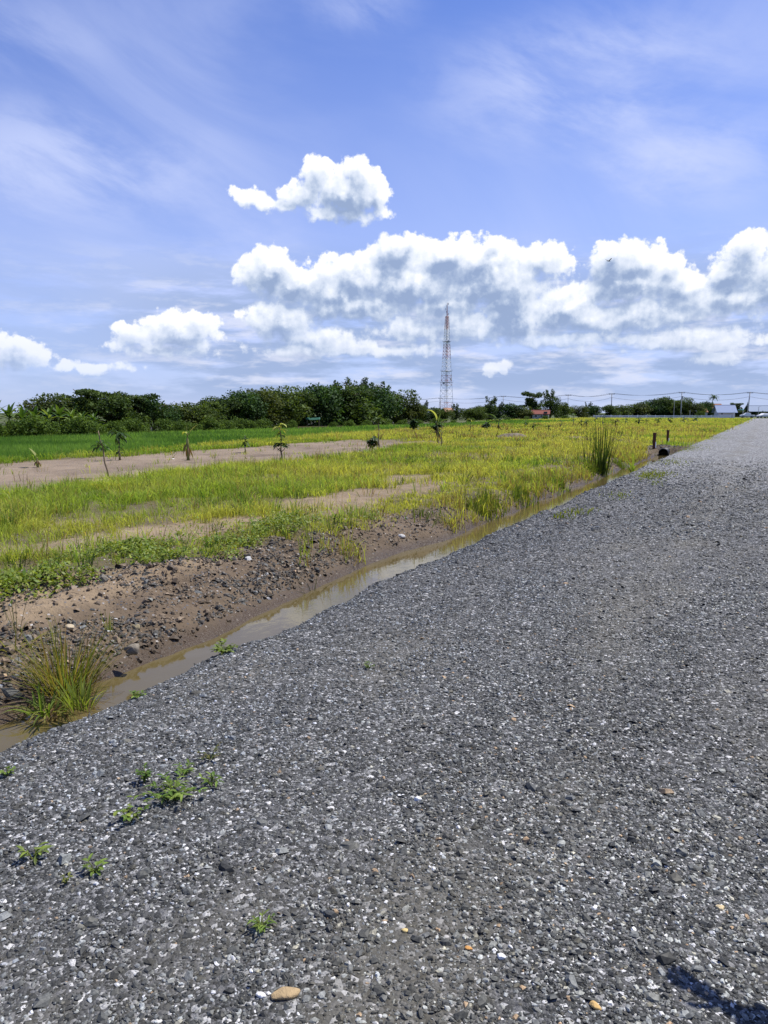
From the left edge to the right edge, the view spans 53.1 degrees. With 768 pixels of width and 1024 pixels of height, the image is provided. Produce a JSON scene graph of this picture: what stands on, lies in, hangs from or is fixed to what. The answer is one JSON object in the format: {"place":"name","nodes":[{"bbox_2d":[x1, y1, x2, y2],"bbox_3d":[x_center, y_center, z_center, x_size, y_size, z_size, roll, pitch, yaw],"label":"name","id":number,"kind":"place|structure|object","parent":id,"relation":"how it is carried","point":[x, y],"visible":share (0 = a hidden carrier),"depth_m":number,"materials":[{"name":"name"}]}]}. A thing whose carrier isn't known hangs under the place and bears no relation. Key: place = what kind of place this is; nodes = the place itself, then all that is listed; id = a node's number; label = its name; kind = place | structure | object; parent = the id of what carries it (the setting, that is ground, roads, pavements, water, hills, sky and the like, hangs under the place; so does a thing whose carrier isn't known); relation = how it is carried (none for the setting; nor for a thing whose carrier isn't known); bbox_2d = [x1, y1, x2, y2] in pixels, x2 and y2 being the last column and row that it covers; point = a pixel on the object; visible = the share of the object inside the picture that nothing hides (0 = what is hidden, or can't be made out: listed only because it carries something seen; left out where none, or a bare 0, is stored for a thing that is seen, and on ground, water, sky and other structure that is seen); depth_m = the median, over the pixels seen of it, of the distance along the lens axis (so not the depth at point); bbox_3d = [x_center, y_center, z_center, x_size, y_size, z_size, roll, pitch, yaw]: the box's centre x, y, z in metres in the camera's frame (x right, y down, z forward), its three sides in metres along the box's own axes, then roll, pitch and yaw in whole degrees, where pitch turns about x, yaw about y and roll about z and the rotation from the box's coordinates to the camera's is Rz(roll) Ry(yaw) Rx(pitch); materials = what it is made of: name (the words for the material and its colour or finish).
{"place":"outdoors","nodes":[
{"label":"outdoors","id":0,"kind":"place"},
{"bbox_2d":[0,455,666,751],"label":"ditch water","id":1,"kind":"structure","parent":0,"point":[294,612],"depth_m":7.38,"materials":[{"name":"liquid"}]},
{"bbox_2d":[0,413,766,724],"bbox_3d":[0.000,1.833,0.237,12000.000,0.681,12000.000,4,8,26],"label":"ground","id":2,"kind":"structure","parent":0,"point":[211,629],"depth_m":9.55,"materials":[{"name":"soil"}]},
{"bbox_2d":[0,423,9,436],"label":"bush","id":3,"kind":"object","parent":2,"relation":"on","point":[3,432],"visible":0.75,"depth_m":55.96,"materials":[{"name":"green plant"}]},
{"bbox_2d":[0,402,19,422],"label":"banana plant","id":4,"kind":"object","parent":2,"relation":"on","point":[8,413],"visible":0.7,"depth_m":60.07,"materials":[{"name":"green plant"}]},
{"bbox_2d":[2,420,21,437],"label":"bush","id":5,"kind":"object","parent":2,"relation":"on","point":[10,425],"visible":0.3,"depth_m":58.20,"materials":[{"name":"green plant"}]},
{"bbox_2d":[0,589,28,632],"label":"grass stalk","id":6,"kind":"object","parent":2,"relation":"on","point":[13,614],"depth_m":5.82,"materials":[{"name":"green plant"}]},
{"bbox_2d":[8,405,29,424],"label":"banana plant","id":7,"kind":"object","parent":2,"relation":"on","point":[22,413],"visible":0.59,"depth_m":60.09,"materials":[{"name":"green plant"}]},
{"bbox_2d":[0,619,53,650],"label":"grass tussock","id":8,"kind":"object","parent":2,"relation":"on","point":[32,640],"depth_m":5.71,"materials":[{"name":"green plant"}]},
{"bbox_2d":[10,414,61,436],"bbox_3d":[-27.305,-6.229,58.989,4.452,2.527,3.874,-6,10,-39],"label":"bush","id":9,"kind":"object","parent":2,"relation":"on","point":[34,424],"visible":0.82,"depth_m":58.35,"materials":[{"name":"green plant"}]},
{"bbox_2d":[3,394,88,426],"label":"tree","id":10,"kind":"object","parent":2,"relation":"on","point":[30,407],"visible":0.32,"depth_m":71.73,"materials":[{"name":"green plant"}]},
{"bbox_2d":[38,404,61,424],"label":"banana plant","id":11,"kind":"object","parent":2,"relation":"on","point":[47,413],"visible":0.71,"depth_m":62.18,"materials":[{"name":"green plant"}]},
{"bbox_2d":[1,682,101,725],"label":"grass tussock","id":12,"kind":"object","parent":2,"relation":"on","point":[41,702],"depth_m":4.94,"materials":[{"name":"green plant"}]},
{"bbox_2d":[51,403,75,423],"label":"banana plant","id":13,"kind":"object","parent":2,"relation":"on","point":[58,411],"visible":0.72,"depth_m":63.02,"materials":[{"name":"green plant"}]},
{"bbox_2d":[5,675,124,724],"bbox_3d":[-2.191,1.278,5.150,1.012,0.365,0.759,-3,8,-24],"label":"dead thatch","id":14,"kind":"object","parent":2,"relation":"on","point":[51,710],"visible":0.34,"depth_m":4.99,"materials":[{"name":"brown plant"}]},
{"bbox_2d":[54,417,76,435],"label":"bush","id":15,"kind":"object","parent":2,"relation":"on","point":[64,426],"visible":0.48,"depth_m":62.30,"materials":[{"name":"green plant"}]},
{"bbox_2d":[32,392,108,421],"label":"tree","id":16,"kind":"object","parent":2,"relation":"on","point":[77,404],"visible":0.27,"depth_m":73.06,"materials":[{"name":"green plant"}]},
{"bbox_2d":[0,609,141,703],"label":"grass tussock","id":17,"kind":"object","parent":2,"relation":"on","point":[59,671],"depth_m":5.25,"materials":[{"name":"green plant"}]},
{"bbox_2d":[52,666,108,711],"bbox_3d":[-1.894,1.113,4.787,0.340,0.247,0.468,-7,10,-43],"label":"grass tussock","id":18,"kind":"object","parent":2,"relation":"on","point":[74,695],"depth_m":4.83,"materials":[{"name":"green plant"}]},
{"bbox_2d":[65,415,99,434],"bbox_3d":[-25.081,-6.733,63.012,3.281,2.400,2.856,-3,8,-25],"label":"bush","id":19,"kind":"object","parent":2,"relation":"on","point":[81,428],"visible":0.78,"depth_m":62.40,"materials":[{"name":"green plant"}]},
{"bbox_2d":[55,388,113,422],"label":"tree","id":20,"kind":"object","parent":2,"relation":"on","point":[91,395],"visible":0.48,"depth_m":74.16,"materials":[{"name":"green plant"}]},
{"bbox_2d":[82,420,116,434],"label":"bush","id":21,"kind":"object","parent":2,"relation":"on","point":[102,430],"visible":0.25,"depth_m":64.84,"materials":[{"name":"green plant"}]},
{"bbox_2d":[91,431,109,474],"bbox_3d":[-7.439,-1.491,20.192,0.499,1.290,0.455,1,8,11],"label":"sapling","id":22,"kind":"object","parent":2,"relation":"on","point":[100,443],"visible":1,"depth_m":20.20,"materials":[{"name":"green plant"}]},
{"bbox_2d":[104,420,127,433],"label":"bush","id":23,"kind":"object","parent":2,"relation":"on","point":[118,428],"visible":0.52,"depth_m":67.21,"materials":[{"name":"green plant"}]},
{"bbox_2d":[107,430,131,459],"bbox_3d":[-9.568,-2.395,27.780,0.877,1.123,0.790,0,7,0],"label":"sapling","id":24,"kind":"object","parent":2,"relation":"on","point":[117,438],"visible":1,"depth_m":27.70,"materials":[{"name":"green plant"}]},
{"bbox_2d":[95,393,152,427],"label":"tree","id":25,"kind":"object","parent":2,"relation":"on","point":[115,406],"visible":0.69,"depth_m":74.22,"materials":[{"name":"green plant"}]},
{"bbox_2d":[123,643,139,654],"bbox_3d":[-1.887,1.030,5.755,0.116,0.081,0.084,-4,8,-27],"label":"rock","id":26,"kind":"object","parent":2,"relation":"on","point":[133,649],"visible":1,"depth_m":5.74,"materials":[{"name":"stone"}]},
{"bbox_2d":[117,416,150,432],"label":"bush","id":27,"kind":"object","parent":2,"relation":"on","point":[131,424],"visible":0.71,"depth_m":69.39,"materials":[{"name":"green plant"}]},
{"bbox_2d":[109,393,159,430],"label":"tree","id":28,"kind":"object","parent":2,"relation":"on","point":[137,402],"visible":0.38,"depth_m":77.50,"materials":[{"name":"green plant"}]},
{"bbox_2d":[135,398,183,430],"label":"tree","id":29,"kind":"object","parent":2,"relation":"on","point":[171,415],"visible":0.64,"depth_m":80.25,"materials":[{"name":"green plant"}]},
{"bbox_2d":[152,418,175,431],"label":"bush","id":30,"kind":"object","parent":2,"relation":"on","point":[162,425],"visible":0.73,"depth_m":73.30,"materials":[{"name":"green plant"}]},
{"bbox_2d":[148,402,204,429],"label":"tree","id":31,"kind":"object","parent":2,"relation":"on","point":[188,417],"visible":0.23,"depth_m":83.16,"materials":[{"name":"green plant"}]},
{"bbox_2d":[170,420,190,430],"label":"bush","id":32,"kind":"object","parent":2,"relation":"on","point":[180,425],"visible":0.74,"depth_m":73.39,"materials":[{"name":"green plant"}]},
{"bbox_2d":[182,425,194,459],"bbox_3d":[-6.984,-2.497,27.632,0.646,1.320,0.419,0,7,0],"label":"banana sapling","id":33,"kind":"object","parent":2,"relation":"on","point":[188,451],"visible":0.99,"depth_m":27.62,"materials":[{"name":"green plant"}]},
{"bbox_2d":[0,508,382,602],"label":"creeping weeds","id":34,"kind":"object","parent":2,"relation":"on","point":[149,551],"visible":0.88,"depth_m":8.71,"materials":[{"name":"green plant"}]},
{"bbox_2d":[184,421,203,430],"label":"bush","id":35,"kind":"object","parent":2,"relation":"on","point":[197,427],"visible":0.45,"depth_m":75.90,"materials":[{"name":"green plant"}]},
{"bbox_2d":[163,401,229,424],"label":"tree","id":36,"kind":"object","parent":2,"relation":"on","point":[206,411],"visible":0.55,"depth_m":84.64,"materials":[{"name":"green plant"}]},
{"bbox_2d":[198,418,224,430],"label":"bush","id":37,"kind":"object","parent":2,"relation":"on","point":[209,424],"visible":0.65,"depth_m":78.15,"materials":[{"name":"green plant"}]},
{"bbox_2d":[196,396,244,423],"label":"tree","id":38,"kind":"object","parent":2,"relation":"on","point":[233,405],"visible":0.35,"depth_m":92.71,"materials":[{"name":"green plant"}]},
{"bbox_2d":[215,419,237,429],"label":"bush","id":39,"kind":"object","parent":2,"relation":"on","point":[229,424],"visible":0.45,"depth_m":80.76,"materials":[{"name":"green plant"}]},
{"bbox_2d":[205,389,272,421],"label":"tree","id":40,"kind":"object","parent":2,"relation":"on","point":[246,411],"visible":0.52,"depth_m":95.15,"materials":[{"name":"green plant"}]},
{"bbox_2d":[230,416,249,429],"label":"bush","id":41,"kind":"object","parent":2,"relation":"on","point":[241,425],"visible":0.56,"depth_m":84.14,"materials":[{"name":"green plant"}]},
{"bbox_2d":[227,387,290,426],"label":"tree","id":42,"kind":"object","parent":2,"relation":"on","point":[271,416],"visible":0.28,"depth_m":99.18,"materials":[{"name":"green plant"}]},
{"bbox_2d":[253,418,273,428],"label":"bush","id":43,"kind":"object","parent":2,"relation":"on","point":[264,424],"visible":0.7,"depth_m":87.31,"materials":[{"name":"green plant"}]},
{"bbox_2d":[272,423,290,459],"bbox_3d":[-3.623,-2.415,26.951,0.642,1.414,0.563,-3,8,-25],"label":"sapling","id":44,"kind":"object","parent":2,"relation":"on","point":[281,439],"visible":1,"depth_m":26.94,"materials":[{"name":"green plant"}]},
{"bbox_2d":[251,385,314,423],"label":"tree","id":45,"kind":"object","parent":2,"relation":"on","point":[290,407],"visible":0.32,"depth_m":103.85,"materials":[{"name":"green plant"}]},
{"bbox_2d":[0,419,575,460],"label":"rice paddy","id":46,"kind":"structure","parent":2,"relation":"on","point":[20,446],"depth_m":51.52,"materials":[{"name":"green plant"}]},
{"bbox_2d":[286,390,323,425],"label":"tree","id":47,"kind":"object","parent":2,"relation":"on","point":[309,400],"visible":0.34,"depth_m":109.67,"materials":[{"name":"green plant"}]},
{"bbox_2d":[293,382,347,425],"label":"tree","id":48,"kind":"object","parent":2,"relation":"on","point":[325,397],"visible":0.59,"depth_m":111.96,"materials":[{"name":"green plant"}]},
{"bbox_2d":[0,444,687,710],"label":"bank rubble","id":49,"kind":"object","parent":2,"relation":"on","point":[11,693],"visible":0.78,"depth_m":7.36,"materials":[{"name":"stone"}]},
{"bbox_2d":[322,383,383,425],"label":"tree","id":50,"kind":"object","parent":2,"relation":"on","point":[353,406],"visible":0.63,"depth_m":116.25,"materials":[{"name":"green plant"}]},
{"bbox_2d":[342,376,368,422],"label":"tree","id":51,"kind":"object","parent":2,"relation":"on","point":[364,380],"visible":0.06,"depth_m":125.67,"materials":[{"name":"green plant"}]},
{"bbox_2d":[366,436,377,447],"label":"young plant","id":52,"kind":"object","parent":2,"relation":"on","point":[373,442],"visible":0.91,"depth_m":36.06,"materials":[{"name":"green plant"}]},
{"bbox_2d":[0,417,754,588],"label":"meadow grass","id":53,"kind":"structure","parent":2,"relation":"on","point":[228,480],"depth_m":18.21,"materials":[{"name":"green plant"}]},
{"bbox_2d":[349,383,406,423],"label":"tree","id":54,"kind":"object","parent":2,"relation":"on","point":[380,399],"visible":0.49,"depth_m":121.82,"materials":[{"name":"green plant"}]},
{"bbox_2d":[370,381,397,423],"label":"tree","id":55,"kind":"object","parent":2,"relation":"on","point":[382,386],"visible":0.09,"depth_m":130.29,"materials":[{"name":"green plant"}]},
{"bbox_2d":[385,389,421,423],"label":"tree","id":56,"kind":"object","parent":2,"relation":"on","point":[403,397],"visible":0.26,"depth_m":135.05,"materials":[{"name":"green plant"}]},
{"bbox_2d":[393,398,427,423],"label":"tree","id":57,"kind":"object","parent":2,"relation":"on","point":[416,410],"visible":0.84,"depth_m":134.77,"materials":[{"name":"green plant"}]},
{"bbox_2d":[432,408,454,421],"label":"tree","id":58,"kind":"object","parent":2,"relation":"on","point":[446,414],"visible":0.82,"depth_m":150.53,"materials":[{"name":"green plant"}]},
{"bbox_2d":[450,403,463,419],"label":"tree","id":59,"kind":"object","parent":2,"relation":"on","point":[457,411],"visible":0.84,"depth_m":177.74,"materials":[{"name":"green plant"}]},
{"bbox_2d":[295,442,650,566],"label":"bank grass","id":60,"kind":"structure","parent":2,"relation":"on","point":[483,500],"depth_m":15.70,"materials":[{"name":"green plant"}]},
{"bbox_2d":[460,407,488,420],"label":"tree","id":61,"kind":"object","parent":2,"relation":"on","point":[476,414],"visible":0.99,"depth_m":171.36,"materials":[{"name":"green plant"}]},
{"bbox_2d":[482,396,498,419],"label":"tree","id":62,"kind":"object","parent":2,"relation":"on","point":[490,406],"visible":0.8,"depth_m":186.15,"materials":[{"name":"green plant"}]},
{"bbox_2d":[493,402,503,418],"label":"tree","id":63,"kind":"object","parent":2,"relation":"on","point":[498,413],"visible":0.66,"depth_m":202.54,"materials":[{"name":"green plant"}]},
{"bbox_2d":[495,433,526,437],"bbox_3d":[8.836,-5.413,53.167,2.975,0.616,1.568,0,7,0],"label":"brush heap","id":64,"kind":"object","parent":2,"relation":"on","point":[513,434],"visible":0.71,"depth_m":52.92,"materials":[{"name":"brown plant"}]},
{"bbox_2d":[500,403,524,418],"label":"tree","id":65,"kind":"object","parent":2,"relation":"on","point":[508,409],"visible":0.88,"depth_m":202.85,"materials":[{"name":"green plant"}]},
{"bbox_2d":[510,405,532,418],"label":"tree","id":66,"kind":"object","parent":2,"relation":"on","point":[526,412],"visible":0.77,"depth_m":203.75,"materials":[{"name":"green plant"}]},
{"bbox_2d":[520,391,544,418],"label":"tree","id":67,"kind":"object","parent":2,"relation":"on","point":[532,403],"visible":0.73,"depth_m":220.17,"materials":[{"name":"green plant"}]},
{"bbox_2d":[531,410,549,418],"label":"hut","id":68,"kind":"object","parent":2,"relation":"on","point":[537,414],"visible":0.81,"depth_m":203.07,"materials":[{"name":"red paint"}]},
{"bbox_2d":[540,389,562,417],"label":"tree","id":69,"kind":"object","parent":2,"relation":"on","point":[550,404],"visible":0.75,"depth_m":240.77,"materials":[{"name":"green plant"}]},
{"bbox_2d":[553,402,573,417],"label":"tree","id":70,"kind":"object","parent":2,"relation":"on","point":[566,410],"visible":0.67,"depth_m":254.31,"materials":[{"name":"green plant"}]},
{"bbox_2d":[569,405,588,417],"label":"tree","id":71,"kind":"object","parent":2,"relation":"on","point":[577,412],"visible":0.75,"depth_m":268.98,"materials":[{"name":"green plant"}]},
{"bbox_2d":[564,425,608,468],"bbox_3d":[6.244,-2.035,23.619,1.703,1.865,1.739,0,7,0],"label":"reed clump","id":72,"kind":"object","parent":2,"relation":"on","point":[584,460],"visible":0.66,"depth_m":23.52,"materials":[{"name":"green plant"}]},
{"bbox_2d":[586,406,602,416],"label":"tree","id":73,"kind":"object","parent":2,"relation":"on","point":[594,410],"visible":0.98,"depth_m":295.49,"materials":[{"name":"green plant"}]},
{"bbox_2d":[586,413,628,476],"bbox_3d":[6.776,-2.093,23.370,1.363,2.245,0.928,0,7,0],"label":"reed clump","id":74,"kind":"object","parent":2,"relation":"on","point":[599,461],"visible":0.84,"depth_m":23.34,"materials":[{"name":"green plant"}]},
{"bbox_2d":[600,404,622,416],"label":"tree","id":75,"kind":"object","parent":2,"relation":"on","point":[609,409],"visible":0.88,"depth_m":281.37,"materials":[{"name":"green plant"}]},
{"bbox_2d":[615,404,638,416],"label":"tree","id":76,"kind":"object","parent":2,"relation":"on","point":[626,410],"visible":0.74,"depth_m":285.89,"materials":[{"name":"green plant"}]},
{"bbox_2d":[553,435,728,518],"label":"gravel weeds","id":77,"kind":"object","parent":2,"relation":"on","point":[642,474],"visible":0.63,"depth_m":19.34,"materials":[{"name":"green plant"}]},
{"bbox_2d":[630,403,656,416],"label":"tree","id":78,"kind":"object","parent":2,"relation":"on","point":[641,410],"visible":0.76,"depth_m":288.03,"materials":[{"name":"green plant"}]},
{"bbox_2d":[637,399,668,416],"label":"tree","id":79,"kind":"object","parent":2,"relation":"on","point":[659,409],"visible":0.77,"depth_m":289.01,"materials":[{"name":"green plant"}]},
{"bbox_2d":[593,415,730,417],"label":"white railing","id":80,"kind":"object","parent":2,"relation":"on","point":[646,415],"visible":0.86,"depth_m":270.57,"materials":[{"name":"metal"}]},
{"bbox_2d":[651,396,677,416],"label":"tree","id":81,"kind":"object","parent":2,"relation":"on","point":[667,401],"visible":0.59,"depth_m":289.79,"materials":[{"name":"green plant"}]},
{"bbox_2d":[668,397,698,416],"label":"tree","id":82,"kind":"object","parent":2,"relation":"on","point":[677,406],"visible":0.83,"depth_m":286.16,"materials":[{"name":"green plant"}]},
{"bbox_2d":[682,403,707,416],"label":"tree","id":83,"kind":"object","parent":2,"relation":"on","point":[690,413],"visible":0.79,"depth_m":283.43,"materials":[{"name":"green plant"}]},
{"bbox_2d":[698,401,713,416],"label":"tree","id":84,"kind":"object","parent":2,"relation":"on","point":[709,406],"visible":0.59,"depth_m":305.82,"materials":[{"name":"green plant"}]},
{"bbox_2d":[744,405,767,416],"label":"market hall","id":85,"kind":"structure","parent":2,"relation":"on","point":[753,408],"depth_m":325.63,"materials":[{"name":"metal"}]},
{"bbox_2d":[0,418,767,1023],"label":"gravel road","id":86,"kind":"structure","parent":0,"point":[746,440],"depth_m":3.23,"materials":[{"name":"grey gravel"}]},
{"bbox_2d":[0,766,15,775],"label":"weed","id":87,"kind":"object","parent":86,"relation":"on","point":[3,772],"visible":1,"depth_m":3.42,"materials":[{"name":"green plant"}]},
{"bbox_2d":[17,841,55,864],"bbox_3d":[-1.261,1.233,2.776,0.136,0.063,0.094,-1,7,-7],"label":"weed","id":88,"kind":"object","parent":86,"relation":"on","point":[44,847],"visible":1,"depth_m":2.77,"materials":[{"name":"green plant"}]},
{"bbox_2d":[82,853,107,875],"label":"weed","id":89,"kind":"object","parent":86,"relation":"on","point":[98,869],"visible":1,"depth_m":2.69,"materials":[{"name":"green plant"}]},
{"bbox_2d":[113,804,149,821],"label":"weed","id":90,"kind":"object","parent":86,"relation":"on","point":[127,817],"visible":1,"depth_m":3.02,"materials":[{"name":"green plant"}]},
{"bbox_2d":[135,762,152,782],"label":"weed","id":91,"kind":"object","parent":86,"relation":"on","point":[146,775],"visible":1,"depth_m":3.34,"materials":[{"name":"green plant"}]},
{"bbox_2d":[127,767,206,802],"bbox_3d":[-0.884,1.172,3.207,0.276,0.082,0.305,4,8,26],"label":"weed","id":92,"kind":"object","parent":86,"relation":"on","point":[173,794],"visible":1,"depth_m":3.22,"materials":[{"name":"green plant"}]},
{"bbox_2d":[172,758,195,774],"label":"weed","id":93,"kind":"object","parent":86,"relation":"on","point":[187,771],"visible":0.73,"depth_m":3.44,"materials":[{"name":"green plant"}]},
{"bbox_2d":[197,742,220,759],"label":"weed","id":94,"kind":"object","parent":86,"relation":"on","point":[213,756],"visible":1,"depth_m":3.56,"materials":[{"name":"green plant"}]},
{"bbox_2d":[196,771,223,786],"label":"weed","id":95,"kind":"object","parent":86,"relation":"on","point":[212,774],"visible":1,"depth_m":3.33,"materials":[{"name":"green plant"}]},
{"bbox_2d":[210,638,237,654],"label":"weed","id":96,"kind":"object","parent":86,"relation":"on","point":[224,649],"visible":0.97,"depth_m":5.28,"materials":[{"name":"green plant"}]},
{"bbox_2d":[245,909,277,932],"bbox_3d":[-0.382,1.289,2.391,0.100,0.059,0.101,-2,8,-16],"label":"weed","id":97,"kind":"object","parent":86,"relation":"on","point":[259,926],"visible":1,"depth_m":2.39,"materials":[{"name":"green plant"}]},
{"bbox_2d":[271,986,299,999],"bbox_3d":[-0.272,1.334,2.127,0.082,0.025,0.046,-1,7,-6],"label":"sandstone fragment","id":98,"kind":"object","parent":86,"relation":"on","point":[285,993],"visible":1,"depth_m":2.12,"materials":[{"name":"stone"}]},
{"bbox_2d":[589,1000,601,1010],"bbox_3d":[0.572,1.337,2.078,0.037,0.019,0.022,6,10,40],"label":"stone chip","id":99,"kind":"object","parent":86,"relation":"on","point":[595,1005],"visible":1,"depth_m":2.07,"materials":[{"name":"beige stone"}]},
{"bbox_2d":[0,0,767,412],"label":"sky","id":100,"kind":"structure","parent":0,"point":[199,199],"materials":[{"name":"blue"}]},
{"bbox_2d":[439,303,452,407],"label":"lattice tower","id":101,"kind":"structure","parent":0,"point":[446,368],"depth_m":412.89,"materials":[{"name":"metal"}]},
{"bbox_2d":[712,405,737,417],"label":"roadside house","id":102,"kind":"structure","parent":0,"point":[724,411],"depth_m":267.27,"materials":[{"name":"paint"}]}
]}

